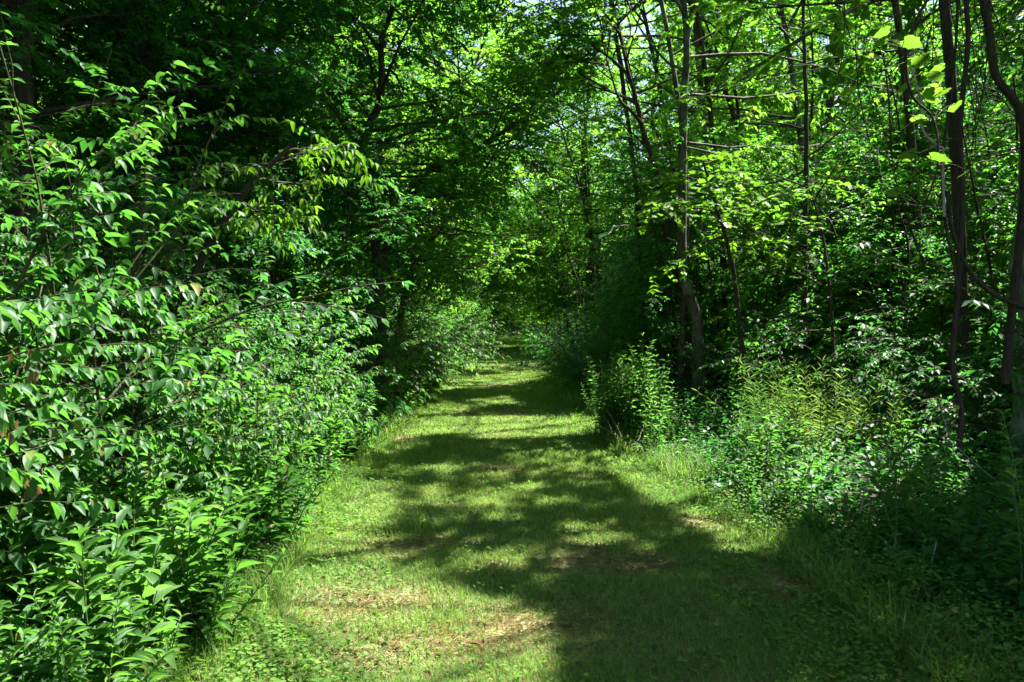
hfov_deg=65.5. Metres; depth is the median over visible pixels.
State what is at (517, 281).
sapling
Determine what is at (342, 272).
sapling
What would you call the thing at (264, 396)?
tall weed
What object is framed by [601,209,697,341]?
sapling
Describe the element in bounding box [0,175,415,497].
roadside bush
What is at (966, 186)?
sapling
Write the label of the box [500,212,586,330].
sapling
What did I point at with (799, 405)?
goldenrod
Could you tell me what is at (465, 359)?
tall weed
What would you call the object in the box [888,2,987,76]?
slanting vine
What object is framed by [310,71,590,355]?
tilted tree
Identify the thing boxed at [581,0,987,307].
broadleaf tree
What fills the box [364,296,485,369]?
roadside bush
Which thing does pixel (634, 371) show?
tall weed
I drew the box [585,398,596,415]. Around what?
tall weed
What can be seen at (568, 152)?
broadleaf tree
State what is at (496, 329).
roadside bush
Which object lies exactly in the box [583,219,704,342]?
sapling
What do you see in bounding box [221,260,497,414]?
roadside bush
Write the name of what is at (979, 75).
hanging vine
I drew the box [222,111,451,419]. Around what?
sapling
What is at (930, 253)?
sapling
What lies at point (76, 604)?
tall weed
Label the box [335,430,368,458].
tall weed
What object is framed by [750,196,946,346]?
sapling
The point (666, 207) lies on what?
maple sapling
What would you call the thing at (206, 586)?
tall weed
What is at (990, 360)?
sapling
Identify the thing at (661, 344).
roadside bush
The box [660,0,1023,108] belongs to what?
broadleaf tree
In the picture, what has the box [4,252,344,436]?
roadside bush
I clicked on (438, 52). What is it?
broadleaf tree
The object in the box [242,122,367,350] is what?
sapling
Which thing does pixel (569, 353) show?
roadside bush
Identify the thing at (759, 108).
broadleaf tree
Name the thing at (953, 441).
dead stick
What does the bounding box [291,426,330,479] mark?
tall weed
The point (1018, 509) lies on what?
tall weed
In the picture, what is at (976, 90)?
hanging vine
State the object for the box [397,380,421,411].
tall weed
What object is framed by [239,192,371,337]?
sapling
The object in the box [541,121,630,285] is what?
broadleaf tree
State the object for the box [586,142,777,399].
sapling
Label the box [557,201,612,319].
broadleaf tree
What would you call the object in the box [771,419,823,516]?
tall weed
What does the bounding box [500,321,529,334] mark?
roadside bush
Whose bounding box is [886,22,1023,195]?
broadleaf tree
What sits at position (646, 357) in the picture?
tall weed
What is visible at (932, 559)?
dead stick
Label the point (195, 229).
sapling
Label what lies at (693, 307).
forked tree
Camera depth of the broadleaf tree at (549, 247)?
79.27 m
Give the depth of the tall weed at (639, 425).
10.29 m
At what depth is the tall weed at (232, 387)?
8.36 m
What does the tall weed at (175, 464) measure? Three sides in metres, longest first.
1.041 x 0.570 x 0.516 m
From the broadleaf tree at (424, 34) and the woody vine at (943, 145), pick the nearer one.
the woody vine at (943, 145)
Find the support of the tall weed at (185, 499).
on the ground at (862, 441)
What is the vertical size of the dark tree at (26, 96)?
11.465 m
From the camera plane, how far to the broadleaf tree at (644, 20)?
20.41 m
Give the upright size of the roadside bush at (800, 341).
2.116 m
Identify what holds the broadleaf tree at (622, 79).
on the ground at (862, 441)
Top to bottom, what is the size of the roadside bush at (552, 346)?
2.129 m
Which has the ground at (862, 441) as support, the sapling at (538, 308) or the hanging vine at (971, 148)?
the sapling at (538, 308)
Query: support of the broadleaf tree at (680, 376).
on the ground at (862, 441)
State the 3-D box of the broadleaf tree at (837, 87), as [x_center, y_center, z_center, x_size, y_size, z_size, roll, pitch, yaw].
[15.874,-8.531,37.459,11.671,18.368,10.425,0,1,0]
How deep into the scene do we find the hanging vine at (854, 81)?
7.29 m
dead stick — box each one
[859,451,883,513]
[887,405,937,474]
[892,531,896,566]
[923,541,936,597]
[937,396,998,481]
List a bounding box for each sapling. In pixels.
[0,0,156,343]
[0,0,186,291]
[0,0,194,329]
[0,0,225,366]
[0,0,254,395]
[0,0,259,311]
[0,0,295,407]
[0,1,309,332]
[0,2,145,340]
[0,9,277,314]
[0,42,113,232]
[1,100,82,135]
[37,0,336,366]
[44,0,368,358]
[45,0,346,363]
[69,69,296,301]
[82,0,361,323]
[97,1,391,352]
[103,51,327,340]
[108,84,324,315]
[110,15,420,408]
[136,119,381,417]
[171,197,319,319]
[174,142,332,320]
[176,116,353,325]
[200,67,353,321]
[206,33,386,331]
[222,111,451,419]
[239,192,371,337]
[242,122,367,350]
[261,201,457,355]
[281,214,410,323]
[282,168,413,336]
[301,202,428,334]
[302,220,460,307]
[305,213,408,315]
[341,153,545,336]
[357,147,506,334]
[384,134,525,333]
[409,175,532,333]
[430,138,567,319]
[431,194,527,340]
[435,192,533,334]
[436,187,539,310]
[437,234,528,330]
[447,102,634,358]
[467,172,572,304]
[471,218,543,320]
[472,214,517,312]
[472,253,531,334]
[474,259,518,320]
[485,227,541,318]
[492,230,545,318]
[497,240,582,323]
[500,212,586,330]
[502,199,580,327]
[506,240,586,328]
[516,230,589,330]
[517,244,573,324]
[517,262,573,327]
[554,180,756,391]
[563,252,606,328]
[567,252,689,369]
[568,158,751,380]
[570,120,809,391]
[573,125,755,383]
[577,185,675,357]
[577,254,627,329]
[577,274,612,338]
[581,237,619,335]
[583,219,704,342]
[584,190,704,339]
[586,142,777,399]
[592,181,848,376]
[598,192,692,340]
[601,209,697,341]
[606,209,740,353]
[608,207,749,361]
[610,196,747,337]
[614,177,784,353]
[616,202,783,336]
[633,149,868,421]
[634,142,783,351]
[682,130,948,401]
[693,147,888,341]
[696,126,843,350]
[697,143,984,412]
[697,205,934,371]
[703,151,978,402]
[708,140,1007,428]
[721,119,895,339]
[734,210,978,410]
[737,182,888,344]
[738,195,1008,395]
[742,28,1018,410]
[745,135,857,234]
[745,175,948,340]
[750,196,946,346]
[765,80,1009,346]
[769,172,1013,435]
[777,147,1016,428]
[779,10,988,403]
[788,113,1006,360]
[789,132,1019,348]
[794,177,1003,354]
[798,62,1023,372]
[811,79,984,320]
[816,115,944,329]
[827,134,951,321]
[830,110,1017,344]
[836,29,1022,291]
[850,130,1016,396]
[859,113,1015,381]
[873,61,1022,337]
[874,86,1023,240]
[875,130,1019,403]
[888,74,1011,309]
[891,83,1019,413]
[908,0,1022,408]
[910,232,1023,429]
[916,0,1023,389]
[925,108,1017,278]
[936,190,1010,312]
[955,3,1023,396]
[965,185,1019,374]
[967,147,1023,421]
[990,159,1017,296]
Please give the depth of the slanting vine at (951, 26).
6.39 m
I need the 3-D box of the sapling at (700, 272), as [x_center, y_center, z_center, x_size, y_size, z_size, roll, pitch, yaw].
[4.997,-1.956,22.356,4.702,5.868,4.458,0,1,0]
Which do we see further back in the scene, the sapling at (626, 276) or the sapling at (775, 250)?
the sapling at (626, 276)
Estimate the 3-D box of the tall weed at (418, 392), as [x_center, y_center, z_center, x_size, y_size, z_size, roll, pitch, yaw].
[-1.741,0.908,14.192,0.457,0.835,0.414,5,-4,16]
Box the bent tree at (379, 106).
[155,0,583,415]
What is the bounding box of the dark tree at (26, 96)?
[0,0,357,410]
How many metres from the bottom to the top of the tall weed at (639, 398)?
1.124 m
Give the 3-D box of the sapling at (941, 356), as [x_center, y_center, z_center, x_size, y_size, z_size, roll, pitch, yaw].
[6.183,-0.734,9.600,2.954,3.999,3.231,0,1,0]
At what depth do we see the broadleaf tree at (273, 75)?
26.38 m
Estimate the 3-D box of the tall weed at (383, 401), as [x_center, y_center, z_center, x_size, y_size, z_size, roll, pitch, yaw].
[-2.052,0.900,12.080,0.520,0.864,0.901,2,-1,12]
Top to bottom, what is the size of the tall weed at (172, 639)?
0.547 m
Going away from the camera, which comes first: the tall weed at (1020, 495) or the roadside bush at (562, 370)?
the tall weed at (1020, 495)
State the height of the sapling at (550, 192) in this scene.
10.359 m
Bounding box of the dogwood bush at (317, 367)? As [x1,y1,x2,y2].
[111,206,395,437]
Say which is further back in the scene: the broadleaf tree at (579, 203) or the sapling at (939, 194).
the broadleaf tree at (579, 203)
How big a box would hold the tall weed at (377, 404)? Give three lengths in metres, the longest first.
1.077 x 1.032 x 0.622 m
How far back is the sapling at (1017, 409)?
6.79 m
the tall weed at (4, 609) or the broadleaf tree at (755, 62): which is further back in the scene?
the broadleaf tree at (755, 62)
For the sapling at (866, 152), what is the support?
on the ground at (862, 441)
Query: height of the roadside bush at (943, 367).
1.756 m
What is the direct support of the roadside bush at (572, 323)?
on the ground at (862, 441)
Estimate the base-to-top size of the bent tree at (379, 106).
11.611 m
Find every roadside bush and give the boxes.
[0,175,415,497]
[0,199,332,383]
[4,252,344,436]
[28,319,230,398]
[50,273,332,375]
[63,300,291,410]
[69,338,243,414]
[73,290,301,378]
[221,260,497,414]
[225,294,455,369]
[226,289,472,375]
[252,252,504,396]
[273,265,508,388]
[276,270,472,401]
[276,271,510,403]
[335,266,501,376]
[352,314,469,390]
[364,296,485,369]
[386,289,494,359]
[394,302,505,370]
[406,289,521,368]
[406,305,481,382]
[452,290,512,364]
[461,293,517,354]
[474,318,510,343]
[476,292,511,341]
[481,319,507,350]
[488,315,521,343]
[491,307,662,384]
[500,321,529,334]
[507,335,642,387]
[516,317,599,358]
[516,318,618,360]
[520,322,572,341]
[520,335,685,396]
[524,326,628,369]
[529,331,596,364]
[530,322,583,343]
[536,305,611,345]
[537,316,583,332]
[547,289,764,383]
[548,287,780,385]
[562,323,657,364]
[586,301,753,352]
[671,298,974,420]
[674,321,916,404]
[679,303,996,424]
[706,299,977,371]
[724,230,1016,414]
[763,316,988,393]
[777,312,1018,478]
[781,330,1010,439]
[832,332,1023,478]
[879,333,1011,418]
[957,361,1011,386]
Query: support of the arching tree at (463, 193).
on the ground at (862, 441)
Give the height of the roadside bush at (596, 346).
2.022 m
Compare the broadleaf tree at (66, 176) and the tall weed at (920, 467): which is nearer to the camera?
the tall weed at (920, 467)
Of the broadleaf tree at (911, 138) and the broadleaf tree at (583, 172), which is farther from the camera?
the broadleaf tree at (583, 172)
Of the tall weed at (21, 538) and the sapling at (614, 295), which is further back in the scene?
the sapling at (614, 295)
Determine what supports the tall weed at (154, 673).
on the ground at (862, 441)
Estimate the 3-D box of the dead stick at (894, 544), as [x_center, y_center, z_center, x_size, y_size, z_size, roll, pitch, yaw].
[2.286,1.281,4.777,0.010,0.367,0.326,0,1,21]
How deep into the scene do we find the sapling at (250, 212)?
16.64 m
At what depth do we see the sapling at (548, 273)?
57.27 m
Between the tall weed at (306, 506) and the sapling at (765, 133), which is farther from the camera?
the sapling at (765, 133)
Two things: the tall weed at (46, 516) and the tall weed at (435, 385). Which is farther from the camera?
the tall weed at (435, 385)
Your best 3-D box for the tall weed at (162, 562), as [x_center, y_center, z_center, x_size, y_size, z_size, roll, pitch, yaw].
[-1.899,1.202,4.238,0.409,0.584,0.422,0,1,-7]
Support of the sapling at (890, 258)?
on the ground at (862, 441)
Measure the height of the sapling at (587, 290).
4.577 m
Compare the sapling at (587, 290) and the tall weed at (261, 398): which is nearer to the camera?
the tall weed at (261, 398)
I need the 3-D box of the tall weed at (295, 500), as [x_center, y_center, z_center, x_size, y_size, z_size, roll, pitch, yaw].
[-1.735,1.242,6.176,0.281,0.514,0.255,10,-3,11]
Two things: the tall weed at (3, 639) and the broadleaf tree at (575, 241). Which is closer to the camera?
the tall weed at (3, 639)
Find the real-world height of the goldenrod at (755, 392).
1.258 m
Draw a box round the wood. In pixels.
[0,41,1014,337]
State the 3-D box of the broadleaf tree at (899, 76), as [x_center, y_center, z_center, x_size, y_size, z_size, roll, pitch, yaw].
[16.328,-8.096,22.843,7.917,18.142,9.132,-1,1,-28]
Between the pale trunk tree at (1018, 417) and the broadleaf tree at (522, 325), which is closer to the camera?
the pale trunk tree at (1018, 417)
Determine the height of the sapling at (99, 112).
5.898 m
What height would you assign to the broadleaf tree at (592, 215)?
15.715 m
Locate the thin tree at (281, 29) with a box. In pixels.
[10,0,402,372]
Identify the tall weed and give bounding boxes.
[0,517,60,614]
[0,519,62,671]
[0,536,23,591]
[0,551,54,662]
[0,602,94,681]
[0,604,18,632]
[0,607,16,668]
[0,628,15,672]
[0,641,90,681]
[1,491,54,574]
[6,511,58,572]
[9,454,71,561]
[11,625,93,681]
[18,482,140,627]
[21,579,180,681]
[22,524,47,581]
[25,506,177,672]
[30,536,189,681]
[43,562,137,658]
[51,456,254,612]
[58,546,127,599]
[76,500,219,613]
[82,455,191,545]
[89,604,175,656]
[92,490,169,587]
[113,558,193,681]
[118,515,167,574]
[129,448,189,564]
[130,486,265,654]
[139,463,210,577]
[142,513,223,607]
[154,516,288,662]
[159,556,235,650]
[162,438,273,511]
[164,415,212,512]
[169,492,221,523]
[173,452,253,527]
[180,408,312,547]
[181,410,239,481]
[190,485,227,524]
[193,427,294,492]
[193,465,242,576]
[195,490,278,573]
[203,368,291,432]
[203,421,243,500]
[204,444,293,568]
[210,402,310,463]
[211,486,275,582]
[217,387,320,479]
[225,380,302,471]
[228,451,265,512]
[230,514,261,564]
[234,434,307,482]
[235,459,276,498]
[237,378,317,412]
[254,387,356,471]
[261,437,338,545]
[275,479,313,516]
[277,455,320,485]
[280,469,308,514]
[282,437,336,478]
[283,366,361,431]
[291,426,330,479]
[294,374,359,452]
[294,426,349,485]
[294,453,324,497]
[295,405,330,481]
[306,406,340,468]
[310,408,353,480]
[325,390,378,444]
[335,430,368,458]
[337,363,369,389]
[337,423,361,462]
[340,364,397,422]
[346,389,393,445]
[355,403,373,438]
[357,374,390,420]
[358,405,372,433]
[359,382,380,423]
[375,378,415,417]
[378,403,388,422]
[391,378,415,412]
[392,381,406,404]
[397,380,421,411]
[408,369,424,411]
[412,344,445,401]
[413,343,429,400]
[425,338,443,392]
[429,363,443,393]
[433,353,447,388]
[458,339,470,365]
[581,383,597,415]
[583,366,612,425]
[584,343,624,424]
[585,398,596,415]
[586,348,616,428]
[586,349,627,434]
[591,369,623,433]
[597,360,623,433]
[601,358,635,412]
[605,359,638,418]
[607,339,637,392]
[609,340,659,436]
[611,364,623,432]
[612,354,641,433]
[613,353,651,440]
[614,354,653,434]
[615,342,653,433]
[623,350,658,442]
[623,361,655,442]
[624,345,656,394]
[624,365,655,420]
[625,359,646,440]
[626,343,670,420]
[631,355,676,445]
[634,332,665,418]
[636,359,670,443]
[637,358,667,442]
[638,412,655,451]
[639,344,652,375]
[642,369,674,454]
[652,362,678,407]
[660,415,672,448]
[667,402,687,445]
[672,428,682,457]
[673,407,679,441]
[683,419,693,443]
[693,421,705,461]
[712,398,725,433]
[725,409,752,468]
[728,359,767,432]
[730,387,780,488]
[730,428,763,488]
[732,408,753,448]
[738,393,762,460]
[739,439,766,504]
[755,374,773,446]
[757,470,789,522]
[770,433,797,484]
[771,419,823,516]
[772,436,813,523]
[774,375,807,476]
[776,386,802,435]
[786,419,829,484]
[802,425,843,479]
[815,441,859,501]
[852,508,882,563]
[858,379,962,558]
[864,485,892,545]
[869,439,905,494]
[869,448,936,538]
[880,485,927,563]
[883,379,942,479]
[897,425,958,510]
[900,443,938,498]
[912,469,974,577]
[932,450,977,521]
[936,483,979,552]
[986,417,1023,534]
[989,409,1023,628]
[1008,465,1023,541]
[1013,461,1023,543]
[1014,527,1023,549]
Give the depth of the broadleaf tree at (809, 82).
34.69 m
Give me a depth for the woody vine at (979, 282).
5.28 m
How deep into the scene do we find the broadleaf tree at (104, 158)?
23.57 m
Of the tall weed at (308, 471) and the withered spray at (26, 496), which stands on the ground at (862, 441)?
the tall weed at (308, 471)
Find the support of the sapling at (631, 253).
on the ground at (862, 441)
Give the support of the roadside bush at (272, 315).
on the ground at (862, 441)
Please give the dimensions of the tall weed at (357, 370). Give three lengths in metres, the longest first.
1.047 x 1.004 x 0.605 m
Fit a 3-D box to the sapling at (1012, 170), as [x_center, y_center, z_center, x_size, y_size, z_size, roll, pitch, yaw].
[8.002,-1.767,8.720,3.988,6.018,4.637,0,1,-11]
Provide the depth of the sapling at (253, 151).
14.26 m
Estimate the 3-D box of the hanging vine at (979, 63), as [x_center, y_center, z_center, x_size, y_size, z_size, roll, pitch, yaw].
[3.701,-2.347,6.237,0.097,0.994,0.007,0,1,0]
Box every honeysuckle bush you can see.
[0,10,338,557]
[0,60,260,644]
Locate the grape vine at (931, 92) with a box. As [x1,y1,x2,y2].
[744,0,968,210]
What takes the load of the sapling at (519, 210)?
on the ground at (862, 441)
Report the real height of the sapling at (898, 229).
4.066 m
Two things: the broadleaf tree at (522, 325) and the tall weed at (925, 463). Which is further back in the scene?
the broadleaf tree at (522, 325)
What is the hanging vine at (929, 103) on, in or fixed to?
hanging from the broadleaf tree at (829, 61)
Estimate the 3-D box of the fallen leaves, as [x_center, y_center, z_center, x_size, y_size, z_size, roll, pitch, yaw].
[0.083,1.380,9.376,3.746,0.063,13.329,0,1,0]
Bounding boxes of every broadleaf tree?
[0,0,134,71]
[0,0,222,291]
[0,0,509,379]
[0,7,143,281]
[0,7,300,334]
[0,27,165,289]
[0,33,84,154]
[2,0,250,198]
[37,0,435,337]
[38,4,327,306]
[78,0,349,270]
[112,0,400,312]
[144,0,483,323]
[159,0,187,295]
[192,0,536,334]
[238,9,419,281]
[240,0,509,299]
[256,0,509,229]
[279,2,487,289]
[284,16,414,268]
[314,5,465,303]
[341,0,553,259]
[342,0,568,311]
[363,66,495,322]
[382,38,474,223]
[390,0,558,294]
[423,110,549,291]
[439,0,875,392]
[439,15,579,322]
[460,0,883,404]
[479,38,633,304]
[480,27,636,299]
[487,0,793,380]
[488,280,536,319]
[491,53,642,330]
[497,0,774,379]
[499,61,613,329]
[501,0,661,314]
[506,185,574,337]
[507,32,634,310]
[507,170,600,326]
[510,294,528,334]
[512,126,580,327]
[513,116,616,322]
[514,276,535,334]
[515,124,604,329]
[522,182,567,326]
[523,147,580,317]
[525,192,592,314]
[528,128,632,328]
[533,57,650,320]
[534,0,729,324]
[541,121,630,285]
[541,144,626,309]
[542,51,674,307]
[543,172,601,316]
[546,191,606,308]
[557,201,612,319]
[558,17,694,306]
[563,1,789,315]
[563,107,640,208]
[566,134,635,298]
[570,0,824,389]
[570,140,625,284]
[573,50,645,280]
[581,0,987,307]
[593,13,759,280]
[599,53,720,297]
[609,0,885,351]
[609,8,766,279]
[610,0,928,325]
[612,2,785,350]
[613,8,773,304]
[616,31,821,324]
[626,0,889,331]
[647,3,793,329]
[649,0,1023,317]
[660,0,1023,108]
[687,1,815,157]
[691,0,874,156]
[711,0,887,298]
[713,0,899,290]
[722,0,896,224]
[734,4,963,199]
[735,0,1023,227]
[736,0,1018,228]
[744,0,950,338]
[746,0,1020,81]
[749,0,1001,315]
[757,0,1023,246]
[793,10,935,183]
[808,0,1020,146]
[809,0,1023,266]
[835,1,979,143]
[867,0,1023,204]
[877,0,1021,241]
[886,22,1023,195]
[889,0,1023,186]
[891,1,927,371]
[914,2,1023,185]
[920,6,1023,101]
[938,0,974,439]
[957,56,1022,167]
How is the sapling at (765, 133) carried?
on the ground at (862, 441)
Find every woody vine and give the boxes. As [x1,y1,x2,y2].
[941,0,958,299]
[945,191,1023,309]
[949,0,970,447]
[979,0,1023,383]
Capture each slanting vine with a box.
[881,0,943,71]
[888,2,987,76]
[895,39,1004,91]
[896,0,964,72]
[925,41,1023,129]
[926,35,1023,132]
[933,0,978,50]
[937,8,1023,83]
[943,0,992,69]
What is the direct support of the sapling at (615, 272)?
on the ground at (862, 441)
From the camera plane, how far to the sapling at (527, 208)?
27.92 m
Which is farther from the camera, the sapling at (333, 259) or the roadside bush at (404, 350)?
the sapling at (333, 259)
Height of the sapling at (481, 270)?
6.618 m
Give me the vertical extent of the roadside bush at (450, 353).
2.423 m
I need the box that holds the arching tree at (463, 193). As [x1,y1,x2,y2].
[280,0,631,380]
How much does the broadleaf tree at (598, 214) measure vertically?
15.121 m
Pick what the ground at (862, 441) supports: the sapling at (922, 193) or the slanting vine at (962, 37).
the sapling at (922, 193)
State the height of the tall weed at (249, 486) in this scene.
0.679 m
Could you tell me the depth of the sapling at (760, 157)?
13.87 m
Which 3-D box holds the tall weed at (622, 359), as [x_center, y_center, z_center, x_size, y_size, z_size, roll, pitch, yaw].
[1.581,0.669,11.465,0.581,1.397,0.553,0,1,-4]
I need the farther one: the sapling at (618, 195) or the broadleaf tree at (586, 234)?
the broadleaf tree at (586, 234)
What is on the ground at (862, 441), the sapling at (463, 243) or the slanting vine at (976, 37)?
the sapling at (463, 243)
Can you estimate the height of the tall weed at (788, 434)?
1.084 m
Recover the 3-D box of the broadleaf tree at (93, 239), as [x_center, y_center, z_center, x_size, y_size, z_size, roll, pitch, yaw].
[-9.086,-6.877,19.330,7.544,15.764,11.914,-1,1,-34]
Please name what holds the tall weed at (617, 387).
on the ground at (862, 441)
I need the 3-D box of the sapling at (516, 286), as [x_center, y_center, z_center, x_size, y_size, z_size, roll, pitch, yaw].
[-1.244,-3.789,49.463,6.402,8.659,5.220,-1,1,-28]
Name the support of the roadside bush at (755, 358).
on the ground at (862, 441)
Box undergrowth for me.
[0,352,1023,681]
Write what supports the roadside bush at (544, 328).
on the ground at (862, 441)
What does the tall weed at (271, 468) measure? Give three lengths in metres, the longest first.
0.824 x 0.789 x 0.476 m
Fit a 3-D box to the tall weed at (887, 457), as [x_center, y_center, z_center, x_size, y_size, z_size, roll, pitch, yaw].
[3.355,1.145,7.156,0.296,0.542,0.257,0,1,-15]
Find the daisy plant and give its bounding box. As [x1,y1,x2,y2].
[94,530,104,615]
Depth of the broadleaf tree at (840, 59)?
34.81 m
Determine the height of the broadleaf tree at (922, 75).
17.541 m
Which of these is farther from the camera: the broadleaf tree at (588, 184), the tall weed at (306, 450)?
the broadleaf tree at (588, 184)
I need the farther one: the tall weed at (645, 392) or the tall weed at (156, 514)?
the tall weed at (645, 392)
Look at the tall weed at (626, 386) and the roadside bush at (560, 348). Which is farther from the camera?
the roadside bush at (560, 348)
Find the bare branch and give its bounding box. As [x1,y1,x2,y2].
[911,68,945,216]
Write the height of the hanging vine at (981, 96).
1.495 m
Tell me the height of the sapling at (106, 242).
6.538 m
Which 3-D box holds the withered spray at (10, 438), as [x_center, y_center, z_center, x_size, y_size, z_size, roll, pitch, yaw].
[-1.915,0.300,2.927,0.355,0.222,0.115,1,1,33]
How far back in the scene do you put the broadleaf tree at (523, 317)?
76.95 m
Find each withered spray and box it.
[0,339,43,385]
[0,420,31,447]
[2,468,41,501]
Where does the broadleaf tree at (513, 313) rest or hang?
on the ground at (862, 441)
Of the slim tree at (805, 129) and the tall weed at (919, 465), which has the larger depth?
the slim tree at (805, 129)
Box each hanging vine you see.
[817,0,844,158]
[819,0,875,153]
[842,9,900,219]
[855,0,881,182]
[857,5,865,105]
[881,0,904,171]
[920,0,942,109]
[929,0,935,204]
[936,7,991,273]
[949,0,975,160]
[959,0,990,156]
[965,22,976,179]
[968,0,989,125]
[972,14,1001,170]
[978,20,989,104]
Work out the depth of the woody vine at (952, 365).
5.37 m
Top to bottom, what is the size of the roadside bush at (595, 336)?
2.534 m
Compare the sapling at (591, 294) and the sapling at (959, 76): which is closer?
the sapling at (959, 76)
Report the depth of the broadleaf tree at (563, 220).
52.71 m
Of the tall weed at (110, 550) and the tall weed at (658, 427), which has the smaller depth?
the tall weed at (110, 550)
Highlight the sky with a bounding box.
[0,0,1023,326]
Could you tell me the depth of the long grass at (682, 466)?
4.65 m
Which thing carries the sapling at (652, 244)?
on the ground at (862, 441)
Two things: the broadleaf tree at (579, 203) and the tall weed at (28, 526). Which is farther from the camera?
the broadleaf tree at (579, 203)
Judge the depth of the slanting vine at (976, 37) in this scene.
4.59 m
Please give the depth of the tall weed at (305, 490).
6.22 m
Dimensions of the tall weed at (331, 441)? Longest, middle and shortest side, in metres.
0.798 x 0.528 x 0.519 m
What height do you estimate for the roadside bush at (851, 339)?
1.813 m
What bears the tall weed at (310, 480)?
on the ground at (862, 441)
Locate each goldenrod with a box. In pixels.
[692,354,811,455]
[734,427,778,468]
[738,357,831,458]
[748,366,833,458]
[767,355,894,470]
[772,360,875,463]
[776,391,835,446]
[798,368,916,471]
[838,397,909,462]
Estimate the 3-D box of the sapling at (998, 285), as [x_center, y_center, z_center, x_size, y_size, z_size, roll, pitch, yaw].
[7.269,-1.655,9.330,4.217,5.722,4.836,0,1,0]
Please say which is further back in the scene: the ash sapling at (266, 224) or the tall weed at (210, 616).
the ash sapling at (266, 224)
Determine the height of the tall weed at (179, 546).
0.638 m
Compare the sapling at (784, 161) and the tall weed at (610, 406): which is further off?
the sapling at (784, 161)
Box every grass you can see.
[28,356,1023,681]
[171,335,976,681]
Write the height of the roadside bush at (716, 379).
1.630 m
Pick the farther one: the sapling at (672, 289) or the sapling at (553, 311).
the sapling at (553, 311)
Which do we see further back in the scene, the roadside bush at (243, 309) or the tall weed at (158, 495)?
the roadside bush at (243, 309)
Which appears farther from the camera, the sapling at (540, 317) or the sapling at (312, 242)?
the sapling at (540, 317)
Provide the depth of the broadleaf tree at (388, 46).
31.89 m
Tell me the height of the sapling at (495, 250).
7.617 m
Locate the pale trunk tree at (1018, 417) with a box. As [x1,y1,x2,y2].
[646,0,1023,485]
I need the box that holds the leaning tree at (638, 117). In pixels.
[458,0,761,397]
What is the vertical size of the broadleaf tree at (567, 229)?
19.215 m
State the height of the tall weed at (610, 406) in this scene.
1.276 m
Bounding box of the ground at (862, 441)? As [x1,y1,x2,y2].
[12,339,1023,679]
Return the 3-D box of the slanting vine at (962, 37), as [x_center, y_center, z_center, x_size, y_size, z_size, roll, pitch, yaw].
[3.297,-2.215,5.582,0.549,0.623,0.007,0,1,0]
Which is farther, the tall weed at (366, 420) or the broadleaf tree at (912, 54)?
the broadleaf tree at (912, 54)
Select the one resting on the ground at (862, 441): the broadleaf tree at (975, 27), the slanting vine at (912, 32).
the broadleaf tree at (975, 27)
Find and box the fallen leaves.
[231,404,898,681]
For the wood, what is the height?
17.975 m
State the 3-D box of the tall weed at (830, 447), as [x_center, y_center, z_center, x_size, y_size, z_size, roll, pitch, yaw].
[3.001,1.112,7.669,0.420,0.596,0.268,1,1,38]
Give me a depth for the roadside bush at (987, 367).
8.29 m
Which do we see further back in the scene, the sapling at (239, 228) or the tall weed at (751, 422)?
the sapling at (239, 228)
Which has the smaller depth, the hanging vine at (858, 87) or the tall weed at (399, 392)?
the hanging vine at (858, 87)
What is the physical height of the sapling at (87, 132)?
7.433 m
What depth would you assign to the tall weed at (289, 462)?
6.81 m
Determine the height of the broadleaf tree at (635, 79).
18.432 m
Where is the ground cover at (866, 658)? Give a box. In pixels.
[36,352,1023,681]
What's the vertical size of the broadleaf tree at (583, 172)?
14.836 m
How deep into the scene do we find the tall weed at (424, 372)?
15.48 m
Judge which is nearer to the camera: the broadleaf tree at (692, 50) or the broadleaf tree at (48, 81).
the broadleaf tree at (48, 81)
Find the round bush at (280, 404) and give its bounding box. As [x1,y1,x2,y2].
[67,297,354,495]
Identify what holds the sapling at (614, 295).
on the ground at (862, 441)
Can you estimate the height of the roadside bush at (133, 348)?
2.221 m
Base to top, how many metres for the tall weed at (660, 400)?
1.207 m
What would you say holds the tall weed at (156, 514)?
on the ground at (862, 441)
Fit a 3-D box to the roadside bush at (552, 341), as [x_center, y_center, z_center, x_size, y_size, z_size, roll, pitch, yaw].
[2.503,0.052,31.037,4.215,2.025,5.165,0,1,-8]
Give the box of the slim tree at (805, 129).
[644,0,985,411]
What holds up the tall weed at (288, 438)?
on the ground at (862, 441)
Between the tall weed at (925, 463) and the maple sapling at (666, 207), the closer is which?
the tall weed at (925, 463)
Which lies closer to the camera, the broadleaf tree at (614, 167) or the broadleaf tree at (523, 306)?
the broadleaf tree at (614, 167)
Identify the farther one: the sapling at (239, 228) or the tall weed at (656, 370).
the sapling at (239, 228)
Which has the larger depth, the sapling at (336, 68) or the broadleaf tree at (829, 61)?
the sapling at (336, 68)
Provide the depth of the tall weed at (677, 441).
9.19 m
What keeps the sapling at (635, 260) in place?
on the ground at (862, 441)
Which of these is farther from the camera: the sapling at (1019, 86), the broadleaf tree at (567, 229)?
the broadleaf tree at (567, 229)
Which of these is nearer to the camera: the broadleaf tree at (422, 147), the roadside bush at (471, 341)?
the roadside bush at (471, 341)
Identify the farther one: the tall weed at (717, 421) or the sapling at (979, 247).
the sapling at (979, 247)
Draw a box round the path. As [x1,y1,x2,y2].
[226,339,920,681]
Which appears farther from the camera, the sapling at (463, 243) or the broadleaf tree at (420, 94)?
the broadleaf tree at (420, 94)
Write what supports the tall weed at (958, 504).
on the ground at (862, 441)
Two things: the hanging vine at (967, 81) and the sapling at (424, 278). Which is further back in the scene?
the sapling at (424, 278)
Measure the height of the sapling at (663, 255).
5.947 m
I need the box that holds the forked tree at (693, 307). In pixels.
[520,0,946,412]

